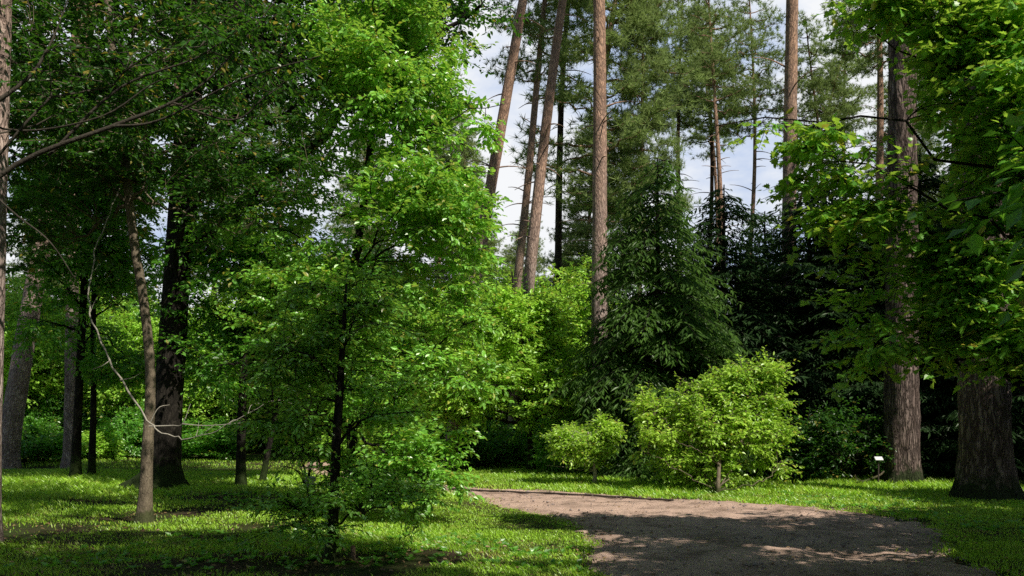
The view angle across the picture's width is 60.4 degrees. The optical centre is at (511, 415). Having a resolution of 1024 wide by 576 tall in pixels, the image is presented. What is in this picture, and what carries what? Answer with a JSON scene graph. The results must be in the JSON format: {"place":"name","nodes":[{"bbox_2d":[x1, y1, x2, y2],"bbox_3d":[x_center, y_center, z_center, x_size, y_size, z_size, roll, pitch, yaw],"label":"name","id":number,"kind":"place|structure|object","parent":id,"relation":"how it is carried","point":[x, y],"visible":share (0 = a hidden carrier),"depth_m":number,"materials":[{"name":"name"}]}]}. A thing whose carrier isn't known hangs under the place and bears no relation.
{"place":"outdoors","nodes":[
{"label":"outdoors","id":0,"kind":"place"},
{"bbox_2d":[6,142,80,299],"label":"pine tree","id":1,"kind":"object","parent":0,"point":[14,264],"visible":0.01,"depth_m":50.89,"materials":[{"name":"green plant"}]},
{"bbox_2d":[315,121,401,259],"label":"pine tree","id":2,"kind":"object","parent":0,"point":[341,222],"visible":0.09,"depth_m":52.13,"materials":[{"name":"green plant"}]},
{"bbox_2d":[6,0,950,313],"label":"sky","id":3,"kind":"structure","parent":0,"point":[741,160],"materials":[{"name":"white"}]},
{"bbox_2d":[0,450,1023,575],"bbox_3d":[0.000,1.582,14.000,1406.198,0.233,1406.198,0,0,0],"label":"ground","id":4,"kind":"structure","parent":0,"point":[353,569],"depth_m":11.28,"materials":[{"name":"green plant"}]},
{"bbox_2d":[0,0,11,541],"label":"pine tree","id":5,"kind":"object","parent":4,"relation":"on","point":[6,29],"visible":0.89,"depth_m":10.98,"materials":[{"name":"brown plant"}]},
{"bbox_2d":[2,311,38,408],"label":"broadleaf tree","id":6,"kind":"object","parent":4,"relation":"on","point":[6,363],"visible":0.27,"depth_m":32.73,"materials":[{"name":"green plant"}]},
{"bbox_2d":[3,260,48,393],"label":"broadleaf tree","id":7,"kind":"object","parent":4,"relation":"on","point":[9,279],"visible":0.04,"depth_m":45.47,"materials":[{"name":"green plant"}]},
{"bbox_2d":[2,4,96,468],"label":"pine tree","id":8,"kind":"object","parent":4,"relation":"on","point":[15,397],"visible":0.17,"depth_m":26.76,"materials":[{"name":"brown plant"}]},
{"bbox_2d":[2,270,101,416],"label":"broadleaf tree","id":9,"kind":"object","parent":4,"relation":"on","point":[51,384],"visible":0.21,"depth_m":35.25,"materials":[{"name":"green plant"}]},
{"bbox_2d":[23,391,89,437],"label":"shrub","id":10,"kind":"object","parent":4,"relation":"on","point":[39,412],"visible":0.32,"depth_m":35.46,"materials":[{"name":"green plant"}]},
{"bbox_2d":[20,419,97,463],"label":"shrub","id":11,"kind":"object","parent":4,"relation":"on","point":[41,446],"visible":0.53,"depth_m":29.96,"materials":[{"name":"green plant"}]},
{"bbox_2d":[60,0,96,468],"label":"pine tree","id":12,"kind":"object","parent":4,"relation":"on","point":[69,385],"visible":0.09,"depth_m":27.31,"materials":[{"name":"brown plant"}]},
{"bbox_2d":[4,59,173,476],"bbox_3d":[-11.168,-3.831,22.340,5.032,11.192,4.737,0,0,24],"label":"broadleaf tree","id":13,"kind":"object","parent":4,"relation":"on","point":[52,329],"visible":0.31,"depth_m":21.97,"materials":[{"name":"green plant"}]},
{"bbox_2d":[37,284,142,416],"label":"broadleaf tree","id":14,"kind":"object","parent":4,"relation":"on","point":[105,318],"visible":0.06,"depth_m":38.06,"materials":[{"name":"green plant"}]},
{"bbox_2d":[18,137,169,474],"bbox_3d":[-10.544,-3.307,23.023,4.317,10.136,3.872,0,0,0],"label":"broadleaf tree","id":15,"kind":"object","parent":4,"relation":"on","point":[105,375],"visible":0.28,"depth_m":22.55,"materials":[{"name":"green plant"}]},
{"bbox_2d":[62,393,137,434],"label":"shrub","id":16,"kind":"object","parent":4,"relation":"on","point":[97,421],"visible":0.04,"depth_m":36.86,"materials":[{"name":"green plant"}]},
{"bbox_2d":[82,425,135,459],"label":"shrub","id":17,"kind":"object","parent":4,"relation":"on","point":[105,446],"visible":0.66,"depth_m":32.25,"materials":[{"name":"green plant"}]},
{"bbox_2d":[86,399,144,458],"bbox_3d":[-14.442,0.593,34.071,3.369,2.546,3.613,0,0,44],"label":"shrub","id":18,"kind":"object","parent":4,"relation":"on","point":[134,430],"visible":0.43,"depth_m":32.88,"materials":[{"name":"green plant"}]},
{"bbox_2d":[62,266,194,348],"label":"broadleaf tree","id":19,"kind":"object","parent":4,"relation":"on","point":[135,304],"visible":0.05,"depth_m":49.02,"materials":[{"name":"green plant"}]},
{"bbox_2d":[84,295,218,423],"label":"broadleaf tree","id":20,"kind":"object","parent":4,"relation":"on","point":[129,332],"visible":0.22,"depth_m":35.13,"materials":[{"name":"green plant"}]},
{"bbox_2d":[0,0,337,279],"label":"broadleaf tree","id":21,"kind":"object","parent":4,"relation":"on","point":[120,82],"visible":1,"depth_m":10.19,"materials":[{"name":"green plant"}]},
{"bbox_2d":[6,0,345,524],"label":"young tree","id":22,"kind":"object","parent":4,"relation":"on","point":[128,175],"visible":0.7,"depth_m":12.91,"materials":[{"name":"green plant"}]},
{"bbox_2d":[136,283,275,429],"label":"broadleaf tree","id":23,"kind":"object","parent":4,"relation":"on","point":[225,411],"visible":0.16,"depth_m":36.38,"materials":[{"name":"green plant"}]},
{"bbox_2d":[162,75,256,309],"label":"pine tree","id":24,"kind":"object","parent":4,"relation":"on","point":[245,137],"visible":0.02,"depth_m":45.87,"materials":[{"name":"green plant"}]},
{"bbox_2d":[182,413,254,460],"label":"shrub","id":25,"kind":"object","parent":4,"relation":"on","point":[220,443],"visible":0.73,"depth_m":32.46,"materials":[{"name":"green plant"}]},
{"bbox_2d":[182,395,271,451],"bbox_3d":[-12.244,0.372,38.005,3.830,3.512,3.556,0,0,9],"label":"shrub","id":26,"kind":"object","parent":4,"relation":"on","point":[232,416],"visible":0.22,"depth_m":37.30,"materials":[{"name":"green plant"}]},
{"bbox_2d":[119,107,358,485],"bbox_3d":[-5.960,-2.671,19.811,4.700,8.691,4.502,0,0,-45],"label":"broadleaf tree","id":27,"kind":"object","parent":4,"relation":"on","point":[208,374],"visible":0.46,"depth_m":19.42,"materials":[{"name":"green plant"}]},
{"bbox_2d":[193,280,299,411],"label":"broadleaf tree","id":28,"kind":"object","parent":4,"relation":"on","point":[230,313],"visible":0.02,"depth_m":41.57,"materials":[{"name":"green plant"}]},
{"bbox_2d":[246,404,285,451],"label":"shrub","id":29,"kind":"object","parent":4,"relation":"on","point":[262,448],"visible":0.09,"depth_m":38.64,"materials":[{"name":"green plant"}]},
{"bbox_2d":[8,0,532,489],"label":"broadleaf tree","id":30,"kind":"object","parent":4,"relation":"on","point":[168,472],"visible":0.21,"depth_m":19.04,"materials":[{"name":"green plant"}]},
{"bbox_2d":[247,42,323,244],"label":"pine tree","id":31,"kind":"object","parent":4,"relation":"on","point":[274,110],"visible":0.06,"depth_m":57.01,"materials":[{"name":"green plant"}]},
{"bbox_2d":[268,449,327,483],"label":"bare shrub","id":32,"kind":"object","parent":4,"relation":"on","point":[301,474],"visible":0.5,"depth_m":17.37,"materials":[{"name":"brown plant"}]},
{"bbox_2d":[206,220,391,481],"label":"broadleaf tree","id":33,"kind":"object","parent":4,"relation":"on","point":[235,355],"visible":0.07,"depth_m":20.52,"materials":[{"name":"green plant"}]},
{"bbox_2d":[265,423,343,455],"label":"shrub","id":34,"kind":"object","parent":4,"relation":"on","point":[277,441],"visible":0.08,"depth_m":35.01,"materials":[{"name":"green plant"}]},
{"bbox_2d":[258,289,402,451],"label":"broadleaf tree","id":35,"kind":"object","parent":4,"relation":"on","point":[324,411],"visible":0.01,"depth_m":30.72,"materials":[{"name":"green plant"}]},
{"bbox_2d":[213,262,451,561],"bbox_3d":[-1.985,-0.003,9.733,2.642,3.438,2.251,0,0,0],"label":"sapling","id":36,"kind":"object","parent":4,"relation":"on","point":[330,336],"visible":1,"depth_m":9.57,"materials":[{"name":"green plant"}]},
{"bbox_2d":[350,545,355,560],"bbox_3d":[-1.720,1.548,9.506,0.058,0.306,0.062,0,0,0],"label":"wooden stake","id":37,"kind":"object","parent":4,"relation":"on","point":[352,549],"visible":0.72,"depth_m":9.48,"materials":[{"name":"brown wood"}]},
{"bbox_2d":[310,423,406,465],"bbox_3d":[-4.405,1.001,26.987,3.435,1.756,3.100,0,0,3],"label":"shrub","id":38,"kind":"object","parent":4,"relation":"on","point":[371,438],"visible":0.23,"depth_m":26.32,"materials":[{"name":"green plant"}]},
{"bbox_2d":[205,0,522,527],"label":"broadleaf tree","id":39,"kind":"object","parent":4,"relation":"on","point":[367,49],"visible":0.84,"depth_m":13.51,"materials":[{"name":"green plant"}]},
{"bbox_2d":[323,249,425,428],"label":"broadleaf tree","id":40,"kind":"object","parent":4,"relation":"on","point":[383,269],"visible":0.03,"depth_m":33.61,"materials":[{"name":"green plant"}]},
{"bbox_2d":[337,242,429,299],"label":"broadleaf tree","id":41,"kind":"object","parent":4,"relation":"on","point":[372,251],"depth_m":47.03,"materials":[{"name":"green plant"}]},
{"bbox_2d":[374,419,446,436],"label":"shrub","id":42,"kind":"object","parent":4,"relation":"on","point":[420,420],"depth_m":29.87,"materials":[{"name":"green plant"}]},
{"bbox_2d":[380,258,492,417],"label":"broadleaf tree","id":43,"kind":"object","parent":4,"relation":"on","point":[416,295],"visible":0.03,"depth_m":33.72,"materials":[{"name":"green plant"}]},
{"bbox_2d":[399,68,476,269],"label":"pine tree","id":44,"kind":"object","parent":4,"relation":"on","point":[449,133],"visible":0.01,"depth_m":57.99,"materials":[{"name":"green plant"}]},
{"bbox_2d":[414,421,483,467],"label":"shrub","id":45,"kind":"object","parent":4,"relation":"on","point":[443,437],"visible":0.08,"depth_m":27.24,"materials":[{"name":"green plant"}]},
{"bbox_2d":[423,105,500,292],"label":"pine tree","id":46,"kind":"object","parent":4,"relation":"on","point":[445,159],"visible":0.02,"depth_m":49.65,"materials":[{"name":"green plant"}]},
{"bbox_2d":[395,271,532,429],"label":"broadleaf tree","id":47,"kind":"object","parent":4,"relation":"on","point":[489,280],"visible":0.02,"depth_m":32.35,"materials":[{"name":"green plant"}]},
{"bbox_2d":[430,121,513,294],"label":"pine tree","id":48,"kind":"object","parent":4,"relation":"on","point":[468,153],"visible":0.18,"depth_m":47.77,"materials":[{"name":"green plant"}]},
{"bbox_2d":[440,413,525,466],"bbox_3d":[-1.081,0.852,28.015,2.988,1.909,2.961,0,0,26],"label":"shrub","id":49,"kind":"object","parent":4,"relation":"on","point":[495,447],"visible":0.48,"depth_m":27.68,"materials":[{"name":"green plant"}]},
{"bbox_2d":[440,0,547,468],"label":"pine tree","id":50,"kind":"object","parent":4,"relation":"on","point":[503,113],"visible":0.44,"depth_m":26.78,"materials":[{"name":"brown plant"}]},
{"bbox_2d":[405,268,595,469],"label":"broadleaf tree","id":51,"kind":"object","parent":4,"relation":"on","point":[536,324],"visible":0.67,"depth_m":24.79,"materials":[{"name":"green plant"}]},
{"bbox_2d":[499,243,521,285],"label":"pine tree","id":52,"kind":"object","parent":4,"relation":"on","point":[506,249],"visible":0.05,"depth_m":70.50,"materials":[{"name":"green plant"}]},
{"bbox_2d":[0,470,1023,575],"bbox_3d":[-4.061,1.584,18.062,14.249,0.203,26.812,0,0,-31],"label":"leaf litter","id":53,"kind":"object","parent":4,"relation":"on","point":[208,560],"visible":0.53,"depth_m":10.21,"materials":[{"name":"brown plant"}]},
{"bbox_2d":[490,417,539,462],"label":"shrub","id":54,"kind":"object","parent":4,"relation":"on","point":[500,425],"visible":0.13,"depth_m":29.36,"materials":[{"name":"green plant"}]},
{"bbox_2d":[482,260,556,421],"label":"broadleaf tree","id":55,"kind":"object","parent":4,"relation":"on","point":[503,268],"visible":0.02,"depth_m":35.70,"materials":[{"name":"green plant"}]},
{"bbox_2d":[502,214,549,291],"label":"pine tree","id":56,"kind":"object","parent":4,"relation":"on","point":[539,258],"visible":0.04,"depth_m":61.03,"materials":[{"name":"green plant"}]},
{"bbox_2d":[510,415,556,465],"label":"shrub","id":57,"kind":"object","parent":4,"relation":"on","point":[522,448],"visible":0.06,"depth_m":27.42,"materials":[{"name":"green plant"}]},
{"bbox_2d":[484,0,605,431],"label":"pine tree","id":58,"kind":"object","parent":4,"relation":"on","point":[541,11],"visible":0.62,"depth_m":32.82,"materials":[{"name":"brown plant"}]},
{"bbox_2d":[506,0,592,458],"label":"pine tree","id":59,"kind":"object","parent":4,"relation":"on","point":[536,212],"visible":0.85,"depth_m":29.96,"materials":[{"name":"brown plant"}]},
{"bbox_2d":[491,262,610,421],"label":"broadleaf tree","id":60,"kind":"object","parent":4,"relation":"on","point":[573,314],"visible":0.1,"depth_m":30.12,"materials":[{"name":"green plant"}]},
{"bbox_2d":[545,0,590,418],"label":"pine tree","id":61,"kind":"object","parent":4,"relation":"on","point":[558,241],"visible":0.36,"depth_m":37.85,"materials":[{"name":"brown plant"}]},
{"bbox_2d":[524,415,626,472],"bbox_3d":[1.758,0.852,24.975,2.988,1.909,2.961,0,0,-9],"label":"shrub","id":62,"kind":"object","parent":4,"relation":"on","point":[541,449],"visible":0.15,"depth_m":24.36,"materials":[{"name":"green plant"}]},
{"bbox_2d":[536,113,624,292],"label":"pine tree","id":63,"kind":"object","parent":4,"relation":"on","point":[583,229],"visible":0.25,"depth_m":49.55,"materials":[{"name":"green plant"}]},
{"bbox_2d":[540,408,627,482],"bbox_3d":[1.523,0.750,20.211,1.888,1.846,2.097,0,0,-41],"label":"shrub","id":64,"kind":"object","parent":4,"relation":"on","point":[568,441],"visible":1,"depth_m":19.84,"materials":[{"name":"green plant"}]},
{"bbox_2d":[534,253,652,420],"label":"broadleaf tree","id":65,"kind":"object","parent":4,"relation":"on","point":[584,273],"visible":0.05,"depth_m":34.86,"materials":[{"name":"green plant"}]},
{"bbox_2d":[564,254,648,443],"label":"spruce tree","id":66,"kind":"object","parent":4,"relation":"on","point":[608,309],"visible":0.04,"depth_m":26.22,"materials":[{"name":"green plant"}]},
{"bbox_2d":[577,0,638,424],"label":"pine tree","id":67,"kind":"object","parent":4,"relation":"on","point":[599,193],"visible":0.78,"depth_m":26.00,"materials":[{"name":"brown plant"}]},
{"bbox_2d":[506,0,718,329],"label":"pine tree","id":68,"kind":"object","parent":4,"relation":"on","point":[572,98],"visible":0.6,"depth_m":34.57,"materials":[{"name":"green plant"}]},
{"bbox_2d":[576,0,701,346],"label":"pine tree","id":69,"kind":"object","parent":4,"relation":"on","point":[649,63],"visible":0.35,"depth_m":35.10,"materials":[{"name":"green plant"}]},
{"bbox_2d":[537,158,782,484],"bbox_3d":[3.942,-1.958,23.061,7.010,9.698,7.404,0,0,-17],"label":"spruce tree","id":70,"kind":"object","parent":4,"relation":"on","point":[683,317],"visible":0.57,"depth_m":22.46,"materials":[{"name":"green plant"}]},
{"bbox_2d":[639,0,730,255],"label":"pine tree","id":71,"kind":"object","parent":4,"relation":"on","point":[679,115],"visible":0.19,"depth_m":43.97,"materials":[{"name":"green plant"}]},
{"bbox_2d":[662,241,733,386],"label":"spruce tree","id":72,"kind":"object","parent":4,"relation":"on","point":[710,291],"visible":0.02,"depth_m":26.09,"materials":[{"name":"green plant"}]},
{"bbox_2d":[667,8,749,263],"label":"pine tree","id":73,"kind":"object","parent":4,"relation":"on","point":[714,154],"visible":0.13,"depth_m":54.31,"materials":[{"name":"green plant"}]},
{"bbox_2d":[657,0,767,286],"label":"pine tree","id":74,"kind":"object","parent":4,"relation":"on","point":[713,49],"visible":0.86,"depth_m":40.51,"materials":[{"name":"green plant"}]},
{"bbox_2d":[675,0,749,260],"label":"pine tree","id":75,"kind":"object","parent":4,"relation":"on","point":[710,125],"visible":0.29,"depth_m":44.47,"materials":[{"name":"green plant"}]},
{"bbox_2d":[622,345,805,493],"bbox_3d":[4.280,0.209,18.790,3.840,3.417,2.902,0,0,0],"label":"bush","id":76,"kind":"object","parent":4,"relation":"on","point":[728,424],"visible":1,"depth_m":18.33,"materials":[{"name":"green plant"}]},
{"bbox_2d":[623,185,821,477],"bbox_3d":[5.893,-2.065,24.555,6.358,8.817,6.540,0,0,0],"label":"spruce tree","id":77,"kind":"object","parent":4,"relation":"on","point":[751,306],"visible":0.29,"depth_m":23.98,"materials":[{"name":"green plant"}]},
{"bbox_2d":[708,0,806,275],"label":"pine tree","id":78,"kind":"object","parent":4,"relation":"on","point":[764,85],"visible":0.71,"depth_m":42.20,"materials":[{"name":"green plant"}]},
{"bbox_2d":[719,211,829,400],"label":"spruce tree","id":79,"kind":"object","parent":4,"relation":"on","point":[757,231],"visible":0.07,"depth_m":26.78,"materials":[{"name":"green plant"}]},
{"bbox_2d":[753,0,816,453],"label":"pine tree","id":80,"kind":"object","parent":4,"relation":"on","point":[790,66],"visible":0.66,"depth_m":24.71,"materials":[{"name":"brown plant"}]},
{"bbox_2d":[766,9,867,287],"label":"pine tree","id":81,"kind":"object","parent":4,"relation":"on","point":[813,82],"visible":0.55,"depth_m":45.26,"materials":[{"name":"green plant"}]},
{"bbox_2d":[775,46,862,206],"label":"pine tree","id":82,"kind":"object","parent":4,"relation":"on","point":[834,109],"visible":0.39,"depth_m":45.44,"materials":[{"name":"green plant"}]},
{"bbox_2d":[763,393,896,481],"bbox_3d":[7.868,0.651,21.336,3.589,2.432,2.723,0,0,0],"label":"shrub","id":83,"kind":"object","parent":4,"relation":"on","point":[829,448],"visible":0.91,"depth_m":20.91,"materials":[{"name":"green plant"}]},
{"bbox_2d":[730,189,940,479],"bbox_3d":[8.103,-2.017,24.130,5.848,8.797,6.604,0,0,-22],"label":"spruce tree","id":84,"kind":"object","parent":4,"relation":"on","point":[808,283],"visible":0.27,"depth_m":23.46,"materials":[{"name":"green plant"}]},
{"bbox_2d":[796,158,877,385],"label":"spruce tree","id":85,"kind":"object","parent":4,"relation":"on","point":[824,170],"visible":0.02,"depth_m":29.74,"materials":[{"name":"green plant"}]},
{"bbox_2d":[798,9,886,199],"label":"pine tree","id":86,"kind":"object","parent":4,"relation":"on","point":[869,92],"visible":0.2,"depth_m":49.92,"materials":[{"name":"green plant"}]},
{"bbox_2d":[774,197,955,478],"bbox_3d":[9.561,-1.793,23.428,5.523,8.258,4.891,0,0,-18],"label":"spruce tree","id":87,"kind":"object","parent":4,"relation":"on","point":[825,373],"visible":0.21,"depth_m":22.86,"materials":[{"name":"green plant"}]},
{"bbox_2d":[855,471,883,482],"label":"fallen branch","id":88,"kind":"object","parent":4,"relation":"on","point":[872,478],"visible":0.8,"depth_m":20.01,"materials":[{"name":"brown wood"}]},
{"bbox_2d":[717,0,1023,402],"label":"maple tree","id":89,"kind":"object","parent":4,"relation":"on","point":[979,43],"visible":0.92,"depth_m":9.57,"materials":[{"name":"green plant"}]},
{"bbox_2d":[817,0,937,199],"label":"pine tree","id":90,"kind":"object","parent":4,"relation":"on","point":[878,53],"visible":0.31,"depth_m":39.55,"materials":[{"name":"green plant"}]},
{"bbox_2d":[874,457,882,481],"bbox_3d":[8.286,1.269,19.882,0.180,0.701,0.103,0,0,0],"label":"plant sign","id":91,"kind":"object","parent":4,"relation":"on","point":[878,459],"visible":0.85,"depth_m":19.89,"materials":[{"name":"white metal"}]},
{"bbox_2d":[825,187,941,410],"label":"spruce tree","id":92,"kind":"object","parent":4,"relation":"on","point":[883,200],"visible":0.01,"depth_m":28.88,"materials":[{"name":"green plant"}]},
{"bbox_2d":[877,30,923,482],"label":"pine tree","id":93,"kind":"object","parent":4,"relation":"on","point":[902,421],"visible":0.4,"depth_m":20.33,"materials":[{"name":"brown plant"}]},
{"bbox_2d":[855,73,949,224],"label":"pine tree","id":94,"kind":"object","parent":4,"relation":"on","point":[919,146],"visible":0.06,"depth_m":45.39,"materials":[{"name":"green plant"}]},
{"bbox_2d":[856,149,960,468],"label":"spruce tree","id":95,"kind":"object","parent":4,"relation":"on","point":[935,183],"visible":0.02,"depth_m":24.74,"materials":[{"name":"green plant"}]},
{"bbox_2d":[887,11,959,208],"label":"pine tree","id":96,"kind":"object","parent":4,"relation":"on","point":[950,123],"depth_m":36.34,"materials":[{"name":"green plant"}]},
{"bbox_2d":[869,213,1023,478],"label":"spruce tree","id":97,"kind":"object","parent":4,"relation":"on","point":[936,430],"visible":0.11,"depth_m":21.76,"materials":[{"name":"green plant"}]},
{"bbox_2d":[935,148,960,414],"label":"spruce tree","id":98,"kind":"object","parent":4,"relation":"on","point":[948,168],"depth_m":29.12,"materials":[{"name":"green plant"}]},
{"bbox_2d":[907,0,1023,325],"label":"broadleaf tree","id":99,"kind":"object","parent":4,"relation":"on","point":[1012,202],"visible":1,"depth_m":5.61,"materials":[{"name":"green plant"}]},
{"bbox_2d":[921,227,1023,484],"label":"spruce tree","id":100,"kind":"object","parent":4,"relation":"on","point":[1018,434],"visible":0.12,"depth_m":20.65,"materials":[{"name":"green plant"}]},
{"bbox_2d":[932,24,1023,189],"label":"broadleaf tree","id":101,"kind":"object","parent":4,"relation":"on","point":[951,154],"depth_m":22.23,"materials":[{"name":"green plant"}]},
{"bbox_2d":[948,79,1023,503],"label":"pine tree","id":102,"kind":"object","parent":4,"relation":"on","point":[985,468],"visible":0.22,"depth_m":16.50,"materials":[{"name":"brown plant"}]},
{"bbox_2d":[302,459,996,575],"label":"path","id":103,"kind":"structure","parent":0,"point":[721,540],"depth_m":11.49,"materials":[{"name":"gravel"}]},
{"bbox_2d":[452,488,673,500],"bbox_3d":[0.888,1.581,17.815,5.088,0.058,0.234,0,0,31],"label":"path edging","id":104,"kind":"object","parent":103,"relation":"on","point":[606,496],"visible":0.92,"depth_m":17.70,"materials":[{"name":"brown wood"}]},
{"bbox_2d":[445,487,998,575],"bbox_3d":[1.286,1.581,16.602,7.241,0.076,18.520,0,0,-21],"label":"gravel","id":105,"kind":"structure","parent":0,"point":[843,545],"depth_m":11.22,"materials":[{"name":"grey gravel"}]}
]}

